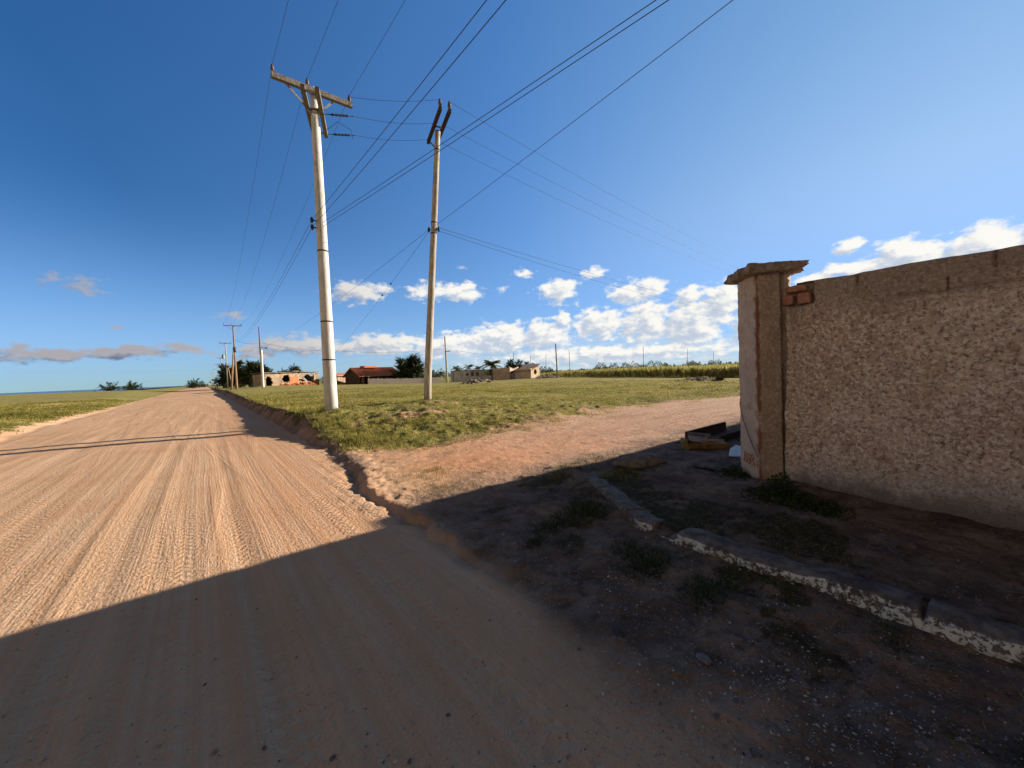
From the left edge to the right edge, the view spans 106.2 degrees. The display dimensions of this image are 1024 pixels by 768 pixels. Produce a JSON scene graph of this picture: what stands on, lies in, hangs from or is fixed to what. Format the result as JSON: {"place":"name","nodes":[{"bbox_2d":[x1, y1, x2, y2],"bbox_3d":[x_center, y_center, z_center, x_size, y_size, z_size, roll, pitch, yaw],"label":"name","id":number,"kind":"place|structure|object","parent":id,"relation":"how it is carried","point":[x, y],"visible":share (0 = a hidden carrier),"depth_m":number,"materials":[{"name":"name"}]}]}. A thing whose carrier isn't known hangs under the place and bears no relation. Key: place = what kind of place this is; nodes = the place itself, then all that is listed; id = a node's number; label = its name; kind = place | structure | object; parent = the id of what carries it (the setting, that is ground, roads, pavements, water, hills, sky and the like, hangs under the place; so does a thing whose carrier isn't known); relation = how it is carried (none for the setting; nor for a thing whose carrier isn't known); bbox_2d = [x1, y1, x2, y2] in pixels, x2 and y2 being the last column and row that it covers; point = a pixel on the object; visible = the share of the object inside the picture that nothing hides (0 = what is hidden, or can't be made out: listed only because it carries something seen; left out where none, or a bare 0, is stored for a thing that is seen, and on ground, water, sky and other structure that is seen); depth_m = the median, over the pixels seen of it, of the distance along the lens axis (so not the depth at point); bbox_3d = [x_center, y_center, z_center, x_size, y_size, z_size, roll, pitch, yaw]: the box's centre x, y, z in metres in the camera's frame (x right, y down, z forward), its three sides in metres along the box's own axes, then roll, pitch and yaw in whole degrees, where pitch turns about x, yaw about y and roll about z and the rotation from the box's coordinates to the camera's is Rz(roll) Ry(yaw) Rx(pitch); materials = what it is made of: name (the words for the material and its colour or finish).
{"place":"outdoors","nodes":[
{"label":"outdoors","id":0,"kind":"place"},
{"bbox_2d":[0,386,178,394],"bbox_3d":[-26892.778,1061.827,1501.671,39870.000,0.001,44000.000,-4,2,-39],"label":"sea","id":1,"kind":"structure","parent":0,"point":[69,391],"depth_m":1631.52,"materials":[{"name":"liquid"}]},
{"bbox_2d":[0,386,188,442],"bbox_3d":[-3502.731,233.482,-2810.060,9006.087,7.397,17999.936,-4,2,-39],"label":"grass field","id":2,"kind":"structure","parent":0,"point":[139,395],"depth_m":47.81,"materials":[{"name":"green plant"}]},
{"bbox_2d":[96,381,121,390],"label":"windswept bush","id":3,"kind":"object","parent":2,"relation":"on","point":[109,386],"visible":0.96,"depth_m":119.09,"materials":[{"name":"green plant"}]},
{"bbox_2d":[118,380,146,389],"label":"windswept bush","id":4,"kind":"object","parent":2,"relation":"on","point":[132,387],"visible":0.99,"depth_m":119.71,"materials":[{"name":"green plant"}]},
{"bbox_2d":[0,387,764,767],"bbox_3d":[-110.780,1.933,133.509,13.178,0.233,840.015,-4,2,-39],"label":"road","id":5,"kind":"structure","parent":0,"point":[156,483],"depth_m":2.30,"materials":[{"name":"brown soil"}]},
{"bbox_2d":[186,378,206,387],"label":"windswept bush","id":6,"kind":"object","parent":5,"relation":"on","point":[197,383],"visible":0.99,"depth_m":189.28,"materials":[{"name":"green plant"}]},
{"bbox_2d":[329,755,335,760],"bbox_3d":[-0.706,1.472,1.515,0.018,0.011,0.027,-1,2,28],"label":"stone","id":7,"kind":"object","parent":5,"relation":"on","point":[332,757],"visible":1,"depth_m":1.51,"materials":[{"name":"stone"}]},
{"bbox_2d":[1,490,1023,767],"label":"pebbles","id":8,"kind":"object","parent":5,"relation":"on","point":[685,686],"visible":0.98,"depth_m":1.74,"materials":[{"name":"grey stone"}]},
{"bbox_2d":[205,366,739,457],"bbox_3d":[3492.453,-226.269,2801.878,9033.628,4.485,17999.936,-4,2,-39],"label":"grass ground","id":9,"kind":"structure","parent":0,"point":[302,425],"depth_m":13.67,"materials":[{"name":"green plant"}]},
{"bbox_2d":[208,363,240,387],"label":"casuarina tree","id":10,"kind":"object","parent":9,"relation":"on","point":[222,367],"visible":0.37,"depth_m":116.03,"materials":[{"name":"green plant"}]},
{"bbox_2d":[219,342,230,388],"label":"utility pole","id":11,"kind":"object","parent":9,"relation":"on","point":[227,365],"visible":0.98,"depth_m":90.09,"materials":[{"name":"concrete"}]},
{"bbox_2d":[224,324,241,389],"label":"utility pole","id":12,"kind":"object","parent":9,"relation":"on","point":[234,362],"visible":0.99,"depth_m":59.46,"materials":[{"name":"brown wood"}]},
{"bbox_2d":[213,359,258,387],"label":"casuarina tree","id":13,"kind":"object","parent":9,"relation":"on","point":[241,370],"visible":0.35,"depth_m":110.11,"materials":[{"name":"green plant"}]},
{"bbox_2d":[233,359,272,386],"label":"casuarina tree","id":14,"kind":"object","parent":9,"relation":"on","point":[250,367],"visible":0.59,"depth_m":106.36,"materials":[{"name":"green plant"}]},
{"bbox_2d":[258,327,266,386],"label":"utility pole","id":15,"kind":"object","parent":9,"relation":"on","point":[262,369],"visible":0.96,"depth_m":61.86,"materials":[{"name":"concrete"}]},
{"bbox_2d":[251,371,318,386],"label":"ruined house","id":16,"kind":"structure","parent":9,"relation":"on","point":[280,378],"depth_m":76.24,"materials":[{"name":"beige paint"}]},
{"bbox_2d":[281,364,301,373],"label":"casuarina tree","id":17,"kind":"object","parent":9,"relation":"on","point":[296,368],"visible":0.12,"depth_m":96.41,"materials":[{"name":"green plant"}]},
{"bbox_2d":[281,381,317,384],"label":"rubble heap","id":18,"kind":"object","parent":9,"relation":"on","point":[304,383],"visible":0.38,"depth_m":77.78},
{"bbox_2d":[270,64,356,410],"bbox_3d":[-5.863,-4.028,12.528,1.706,10.721,2.813,-2,2,6],"label":"utility pole","id":19,"kind":"object","parent":9,"relation":"on","point":[317,94],"visible":1,"depth_m":12.07,"materials":[{"name":"concrete"}]},
{"bbox_2d":[227,0,288,316],"bbox_3d":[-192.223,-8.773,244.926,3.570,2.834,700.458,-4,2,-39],"label":"power cable","id":20,"kind":"object","parent":19,"relation":"attached to","point":[262,127],"visible":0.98,"depth_m":13.20,"materials":[{"name":"black rubber"}]},
{"bbox_2d":[223,1,337,345],"bbox_3d":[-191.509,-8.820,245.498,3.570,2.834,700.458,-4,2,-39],"label":"power cable","id":21,"kind":"object","parent":19,"relation":"attached to","point":[293,130],"visible":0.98,"depth_m":13.61,"materials":[{"name":"black rubber"}]},
{"bbox_2d":[213,1,404,373],"bbox_3d":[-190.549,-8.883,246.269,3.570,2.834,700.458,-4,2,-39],"label":"power cable","id":22,"kind":"object","parent":19,"relation":"attached to","point":[337,124],"visible":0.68,"depth_m":13.03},
{"bbox_2d":[244,0,486,334],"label":"power cable","id":23,"kind":"object","parent":19,"relation":"attached to","point":[392,119],"visible":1,"depth_m":6.57,"materials":[{"name":"black rubber"}]},
{"bbox_2d":[243,0,505,338],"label":"power cable","id":24,"kind":"object","parent":19,"relation":"attached to","point":[402,122],"visible":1,"depth_m":6.26,"materials":[{"name":"black rubber"}]},
{"bbox_2d":[360,136,427,140],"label":"power cable","id":25,"kind":"object","parent":19,"relation":"attached to","point":[397,140],"visible":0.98,"depth_m":14.68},
{"bbox_2d":[324,0,655,221],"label":"power cable","id":26,"kind":"object","parent":19,"relation":"attached to","point":[516,93],"visible":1,"depth_m":6.44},
{"bbox_2d":[324,0,668,225],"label":"power cable","id":27,"kind":"object","parent":19,"relation":"attached to","point":[520,97],"visible":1,"depth_m":6.47,"materials":[{"name":"black rubber"}]},
{"bbox_2d":[336,373,345,384],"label":"shed","id":28,"kind":"structure","parent":9,"relation":"on","point":[340,380],"depth_m":87.15,"materials":[{"name":"ceramic"}]},
{"bbox_2d":[342,366,396,383],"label":"tiled house","id":29,"kind":"structure","parent":9,"relation":"on","point":[360,375],"depth_m":84.92,"materials":[{"name":"ceramic"}]},
{"bbox_2d":[368,377,440,383],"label":"plank fence","id":30,"kind":"object","parent":9,"relation":"on","point":[392,380],"visible":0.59,"depth_m":79.61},
{"bbox_2d":[389,353,433,381],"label":"dense tree","id":31,"kind":"object","parent":9,"relation":"on","point":[410,367],"visible":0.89,"depth_m":86.21,"materials":[{"name":"green plant"}]},
{"bbox_2d":[432,370,439,380],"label":"shrub","id":32,"kind":"object","parent":9,"relation":"on","point":[435,376],"visible":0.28,"depth_m":91.40,"materials":[{"name":"green plant"}]},
{"bbox_2d":[424,98,450,399],"bbox_3d":[-2.960,-4.436,14.559,1.304,11.250,2.167,-3,2,-24],"label":"utility pole","id":33,"kind":"object","parent":9,"relation":"on","point":[430,323],"visible":0.98,"depth_m":14.47,"materials":[{"name":"concrete"}]},
{"bbox_2d":[266,231,426,345],"bbox_3d":[-21.801,-5.594,38.305,0.080,0.667,60.332,-4,2,-38],"label":"power cable","id":34,"kind":"object","parent":33,"relation":"attached to","point":[366,278],"visible":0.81,"depth_m":19.43,"materials":[{"name":"black rubber"}]},
{"bbox_2d":[335,233,427,352],"bbox_3d":[-21.027,-4.226,44.299,0.080,3.487,69.322,-3,2,-31],"label":"power cable","id":35,"kind":"object","parent":33,"relation":"attached to","point":[387,288],"visible":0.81,"depth_m":19.70,"materials":[{"name":"black rubber"}]},
{"bbox_2d":[435,0,732,225],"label":"power cable","id":36,"kind":"object","parent":33,"relation":"attached to","point":[605,97],"visible":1,"depth_m":7.64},
{"bbox_2d":[440,142,731,272],"bbox_3d":[10.495,-9.960,26.640,34.970,1.364,0.010,-4,2,-40],"label":"power cable","id":37,"kind":"object","parent":33,"relation":"attached to","point":[558,199],"visible":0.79,"depth_m":19.36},
{"bbox_2d":[441,228,732,307],"bbox_3d":[10.838,-6.356,25.845,35.330,0.958,0.012,-4,2,-40],"label":"power cable","id":38,"kind":"object","parent":33,"relation":"attached to","point":[569,267],"visible":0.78,"depth_m":19.03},
{"bbox_2d":[440,231,737,313],"bbox_3d":[10.849,-6.075,25.854,35.331,1.280,0.012,-4,2,-40],"label":"power cable","id":39,"kind":"object","parent":33,"relation":"attached to","point":[564,271],"visible":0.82,"depth_m":18.45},
{"bbox_2d":[449,128,739,268],"bbox_3d":[10.908,-9.948,25.702,34.984,1.364,0.010,-4,2,-40],"label":"power cable","id":40,"kind":"object","parent":33,"relation":"attached to","point":[561,186],"visible":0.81,"depth_m":18.20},
{"bbox_2d":[450,102,746,263],"bbox_3d":[11.239,-10.116,24.889,34.999,1.665,0.010,-4,2,-40],"label":"power cable","id":41,"kind":"object","parent":33,"relation":"attached to","point":[590,183],"visible":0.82,"depth_m":18.43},
{"bbox_2d":[434,371,448,380],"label":"palm tree","id":42,"kind":"object","parent":9,"relation":"on","point":[441,373],"visible":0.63,"depth_m":104.81,"materials":[{"name":"green plant"}]},
{"bbox_2d":[444,337,448,382],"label":"utility pole","id":43,"kind":"object","parent":9,"relation":"on","point":[446,361],"visible":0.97,"depth_m":73.87,"materials":[{"name":"concrete"}]},
{"bbox_2d":[449,366,460,373],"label":"palm tree","id":44,"kind":"object","parent":9,"relation":"on","point":[457,368],"visible":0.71,"depth_m":119.68,"materials":[{"name":"green plant"}]},
{"bbox_2d":[450,369,491,381],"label":"roofless house","id":45,"kind":"structure","parent":9,"relation":"on","point":[465,375],"depth_m":80.11,"materials":[{"name":"grey paint"}]},
{"bbox_2d":[462,378,493,383],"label":"rubble heap","id":46,"kind":"object","parent":9,"relation":"on","point":[474,380],"visible":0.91,"depth_m":51.35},
{"bbox_2d":[480,360,501,369],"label":"palm tree","id":47,"kind":"object","parent":9,"relation":"on","point":[489,363],"visible":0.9,"depth_m":97.32,"materials":[{"name":"green plant"}]},
{"bbox_2d":[492,367,518,380],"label":"ruined house","id":48,"kind":"structure","parent":9,"relation":"on","point":[503,373],"depth_m":79.47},
{"bbox_2d":[503,358,515,368],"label":"casuarina tree","id":49,"kind":"object","parent":9,"relation":"on","point":[510,364],"visible":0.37,"depth_m":124.15,"materials":[{"name":"green plant"}]},
{"bbox_2d":[0,379,1019,767],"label":"turf","id":50,"kind":"structure","parent":9,"relation":"on","point":[24,413],"depth_m":17.37,"materials":[{"name":"green plant"}]},
{"bbox_2d":[512,359,523,367],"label":"casuarina tree","id":51,"kind":"object","parent":9,"relation":"on","point":[518,363],"visible":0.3,"depth_m":123.27,"materials":[{"name":"green plant"}]},
{"bbox_2d":[515,364,539,378],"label":"hut","id":52,"kind":"object","parent":9,"relation":"on","point":[527,371],"visible":0.88,"depth_m":76.90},
{"bbox_2d":[531,375,559,378],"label":"rubble heap","id":53,"kind":"object","parent":9,"relation":"on","point":[549,376],"visible":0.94,"depth_m":69.08,"materials":[{"name":"grey stone"}]},
{"bbox_2d":[555,344,557,377],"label":"utility pole","id":54,"kind":"object","parent":9,"relation":"on","point":[556,361],"visible":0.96,"depth_m":67.91,"materials":[{"name":"grey concrete"}]},
{"bbox_2d":[422,360,728,376],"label":"trees","id":55,"kind":"object","parent":9,"relation":"on","point":[612,365],"visible":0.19,"depth_m":334.80,"materials":[{"name":"green plant"}]},
{"bbox_2d":[540,361,738,372],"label":"hedge","id":56,"kind":"object","parent":9,"relation":"on","point":[621,367],"visible":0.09,"depth_m":121.01,"materials":[{"name":"green plant"}]},
{"bbox_2d":[540,363,738,376],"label":"standing crop","id":57,"kind":"object","parent":9,"relation":"on","point":[725,370],"visible":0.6,"depth_m":59.94,"materials":[{"name":"green plant"}]},
{"bbox_2d":[678,376,727,381],"bbox_3d":[19.666,-0.515,39.833,5.252,0.627,6.664,-2,2,7],"label":"rubble heap","id":58,"kind":"object","parent":9,"relation":"on","point":[700,378],"visible":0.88,"depth_m":39.24,"materials":[{"name":"grey stone"}]},
{"bbox_2d":[0,0,1023,392],"label":"sky","id":59,"kind":"structure","parent":0,"point":[843,137],"materials":[{"name":"blue"}]},
{"bbox_2d":[336,396,1023,767],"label":"side road","id":60,"kind":"structure","parent":0,"point":[498,496],"depth_m":2.28,"materials":[{"name":"brown soil"}]},
{"bbox_2d":[388,463,464,484],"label":"dry grass","id":61,"kind":"structure","parent":60,"relation":"on","point":[428,472],"depth_m":5.60,"materials":[{"name":"brown plant"}]},
{"bbox_2d":[423,479,476,496],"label":"dry grass","id":62,"kind":"structure","parent":60,"relation":"on","point":[442,485],"depth_m":4.94,"materials":[{"name":"plant"}]},
{"bbox_2d":[521,533,548,548],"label":"grass tuft","id":63,"kind":"object","parent":60,"relation":"on","point":[534,541],"visible":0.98,"depth_m":3.29,"materials":[{"name":"green plant"}]},
{"bbox_2d":[524,516,577,536],"bbox_3d":[0.368,1.323,3.615,0.485,0.087,0.359,-4,2,-39],"label":"grass tuft","id":64,"kind":"object","parent":60,"relation":"on","point":[546,525],"visible":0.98,"depth_m":3.61,"materials":[{"name":"green plant"}]},
{"bbox_2d":[550,495,615,527],"bbox_3d":[0.715,1.261,3.881,0.694,0.163,0.518,-4,2,-39],"label":"grass tuft","id":65,"kind":"object","parent":60,"relation":"on","point":[587,510],"visible":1,"depth_m":3.87,"materials":[{"name":"green plant"}]},
{"bbox_2d":[611,625,624,636],"bbox_3d":[0.595,1.392,2.158,0.056,0.047,0.091,-4,2,-39],"label":"stone","id":66,"kind":"object","parent":60,"relation":"on","point":[616,630],"visible":0.92,"depth_m":2.15,"materials":[{"name":"grey stone"}]},
{"bbox_2d":[604,536,649,557],"bbox_3d":[0.934,1.328,3.132,0.389,0.074,0.282,-4,2,-39],"label":"grass tuft","id":67,"kind":"object","parent":60,"relation":"on","point":[629,545],"visible":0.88,"depth_m":3.16,"materials":[{"name":"green plant"}]},
{"bbox_2d":[609,543,686,582],"bbox_3d":[1.006,1.317,2.875,0.545,0.110,0.411,-4,2,-39],"label":"grass tuft","id":68,"kind":"object","parent":60,"relation":"on","point":[655,564],"visible":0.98,"depth_m":2.88,"materials":[{"name":"green plant"}]},
{"bbox_2d":[668,572,739,614],"bbox_3d":[1.240,1.328,2.482,0.473,0.098,0.336,-4,2,-39],"label":"grass tuft","id":69,"kind":"object","parent":60,"relation":"on","point":[705,581],"visible":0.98,"depth_m":2.50,"materials":[{"name":"green plant"}]},
{"bbox_2d":[696,653,711,664],"bbox_3d":[0.968,1.388,1.942,0.062,0.025,0.076,-4,2,-39],"label":"stone","id":70,"kind":"object","parent":60,"relation":"on","point":[703,658],"visible":1,"depth_m":1.93,"materials":[{"name":"grey stone"}]},
{"bbox_2d":[680,435,729,449],"bbox_3d":[3.189,0.967,6.391,0.700,0.216,0.378,-2,2,15],"label":"battered box","id":71,"kind":"object","parent":60,"relation":"on","point":[693,442],"visible":0.99,"depth_m":6.28,"materials":[{"name":"brown cardboard"}]},
{"bbox_2d":[685,422,740,439],"bbox_3d":[3.916,0.923,7.317,1.563,0.207,0.511,-4,2,-39],"label":"wooden trough","id":72,"kind":"object","parent":60,"relation":"on","point":[719,430],"visible":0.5,"depth_m":7.33,"materials":[{"name":"wood"}]},
{"bbox_2d":[713,712,719,719],"bbox_3d":[0.857,1.389,1.611,0.032,0.015,0.025,-4,2,-39],"label":"stone","id":73,"kind":"object","parent":60,"relation":"on","point":[716,715],"visible":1,"depth_m":1.60,"materials":[{"name":"stone"}]},
{"bbox_2d":[729,445,740,456],"bbox_3d":[3.398,1.019,5.736,0.275,0.085,0.675,-1,2,44],"label":"plastic sheet","id":74,"kind":"object","parent":60,"relation":"on","point":[735,450],"visible":0.58,"depth_m":5.74,"materials":[{"name":"white plastic"}]},
{"bbox_2d":[751,751,759,756],"bbox_3d":[0.927,1.410,1.466,0.035,0.015,0.025,-2,2,-3],"label":"stone","id":75,"kind":"object","parent":60,"relation":"on","point":[755,753],"visible":1,"depth_m":1.46,"materials":[{"name":"stone"}]},
{"bbox_2d":[489,459,1023,766],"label":"leaf litter","id":76,"kind":"object","parent":60,"relation":"on","point":[833,676],"visible":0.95,"depth_m":2.37,"materials":[{"name":"plant"}]},
{"bbox_2d":[575,467,1023,667],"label":"kerb","id":77,"kind":"structure","parent":60,"relation":"on","point":[977,632],"depth_m":2.29,"materials":[{"name":"grey concrete"}]},
{"bbox_2d":[864,618,915,652],"bbox_3d":[1.977,1.327,2.011,0.248,0.065,0.181,-4,2,-39],"label":"grass tuft","id":78,"kind":"object","parent":60,"relation":"on","point":[887,638],"visible":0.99,"depth_m":2.02,"materials":[{"name":"green plant"}]},
{"bbox_2d":[914,740,929,750],"bbox_3d":[1.574,1.389,1.478,0.034,0.022,0.042,-4,2,-39],"label":"stone","id":79,"kind":"object","parent":60,"relation":"on","point":[921,745],"visible":1,"depth_m":1.47,"materials":[{"name":"grey stone"}]},
{"bbox_2d":[573,453,1023,626],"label":"pavement","id":80,"kind":"structure","parent":0,"point":[870,512],"depth_m":3.08,"materials":[{"name":"grey concrete"}]},
{"bbox_2d":[610,453,666,468],"bbox_3d":[1.802,1.107,5.469,0.860,0.240,0.332,-3,2,-14],"label":"concrete lump","id":81,"kind":"object","parent":80,"relation":"on","point":[635,460],"visible":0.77,"depth_m":5.36,"materials":[{"name":"grey concrete"}]},
{"bbox_2d":[687,464,757,479],"bbox_3d":[2.556,1.060,4.756,0.320,0.147,0.938,-4,2,-39],"label":"creeping weed","id":82,"kind":"object","parent":80,"relation":"on","point":[734,468],"visible":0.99,"depth_m":4.71,"materials":[{"name":"green plant"}]},
{"bbox_2d":[723,260,808,479],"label":"corner pillar","id":83,"kind":"structure","parent":80,"relation":"on","point":[762,329],"depth_m":4.34,"materials":[{"name":"paint"}]},
{"bbox_2d":[739,402,757,457],"bbox_3d":[2.799,0.528,4.556,0.008,0.603,0.406,-2,2,6],"label":"loose cable","id":84,"kind":"object","parent":83,"relation":"hanging from","point":[746,429],"visible":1,"depth_m":4.60,"materials":[{"name":"black rubber"}]},
{"bbox_2d":[722,472,865,521],"bbox_3d":[2.754,1.044,3.776,0.775,0.284,1.118,-3,2,-12],"label":"creeping weed","id":85,"kind":"object","parent":80,"relation":"on","point":[819,503],"visible":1,"depth_m":3.77,"materials":[{"name":"green plant"}]},
{"bbox_2d":[782,244,1023,530],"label":"boundary wall","id":86,"kind":"structure","parent":80,"relation":"on","point":[905,385],"depth_m":3.50,"materials":[{"name":"paint"}]},
{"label":"utility pole","id":87,"kind":"object","parent":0,"visible":0},
{"bbox_2d":[239,341,634,355],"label":"power cable","id":88,"kind":"object","parent":87,"relation":"attached to","point":[386,352],"visible":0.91,"depth_m":70.31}
]}

